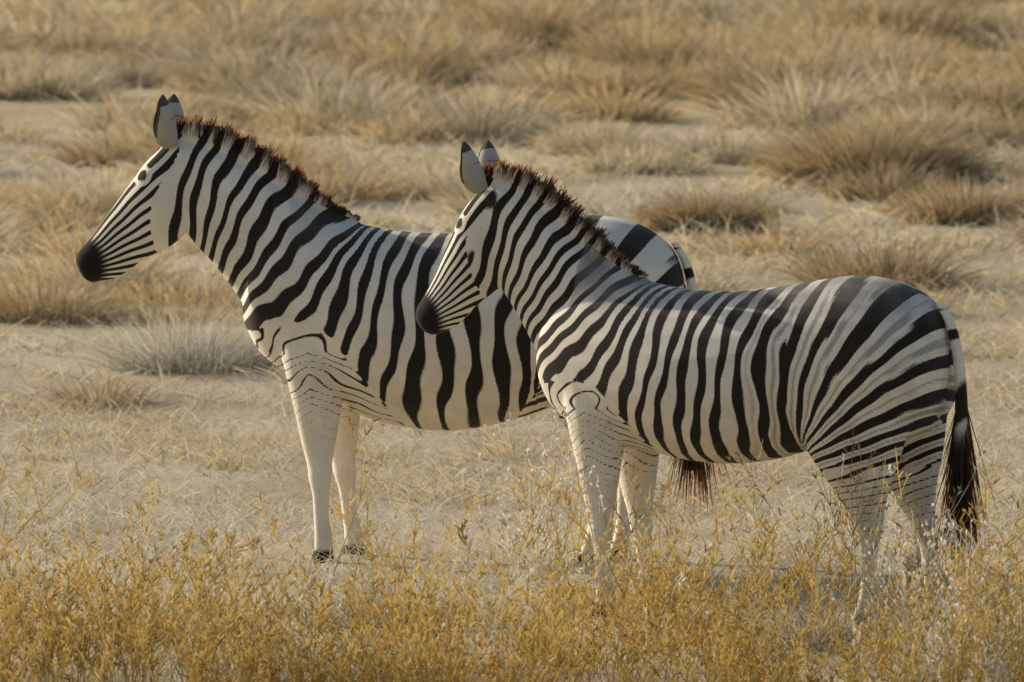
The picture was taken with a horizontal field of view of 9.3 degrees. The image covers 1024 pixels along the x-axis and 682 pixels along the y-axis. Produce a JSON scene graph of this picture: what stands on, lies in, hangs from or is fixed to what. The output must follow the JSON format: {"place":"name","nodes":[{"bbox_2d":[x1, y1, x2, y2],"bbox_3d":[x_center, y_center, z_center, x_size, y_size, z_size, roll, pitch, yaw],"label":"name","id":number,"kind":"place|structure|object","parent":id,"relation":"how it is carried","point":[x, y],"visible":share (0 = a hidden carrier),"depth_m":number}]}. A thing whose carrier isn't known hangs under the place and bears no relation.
{"place":"outdoors","nodes":[
{"label":"outdoors","id":0,"kind":"place"},
{"bbox_2d":[0,0,1023,681],"bbox_3d":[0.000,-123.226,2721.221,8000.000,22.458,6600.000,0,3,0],"label":"ground","id":1,"kind":"structure","parent":0,"point":[584,184],"depth_m":30.18},
{"bbox_2d":[76,94,739,567],"bbox_3d":[-0.436,-0.051,25.780,2.752,1.910,0.736,0,3,9],"label":"zebra","id":2,"kind":"object","parent":1,"relation":"on","point":[328,290],"visible":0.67,"depth_m":25.62},
{"bbox_2d":[0,395,1023,681],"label":"weeds","id":3,"kind":"object","parent":1,"relation":"on","point":[558,647],"depth_m":21.62},
{"bbox_2d":[0,0,1023,654],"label":"grass tussocks","id":4,"kind":"object","parent":1,"relation":"on","point":[856,76],"depth_m":58.19},
{"bbox_2d":[415,140,999,628],"bbox_3d":[0.712,0.149,23.892,2.405,1.801,0.678,1,3,26],"label":"zebra","id":5,"kind":"object","parent":1,"relation":"on","point":[821,372],"visible":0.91,"depth_m":23.62}
]}

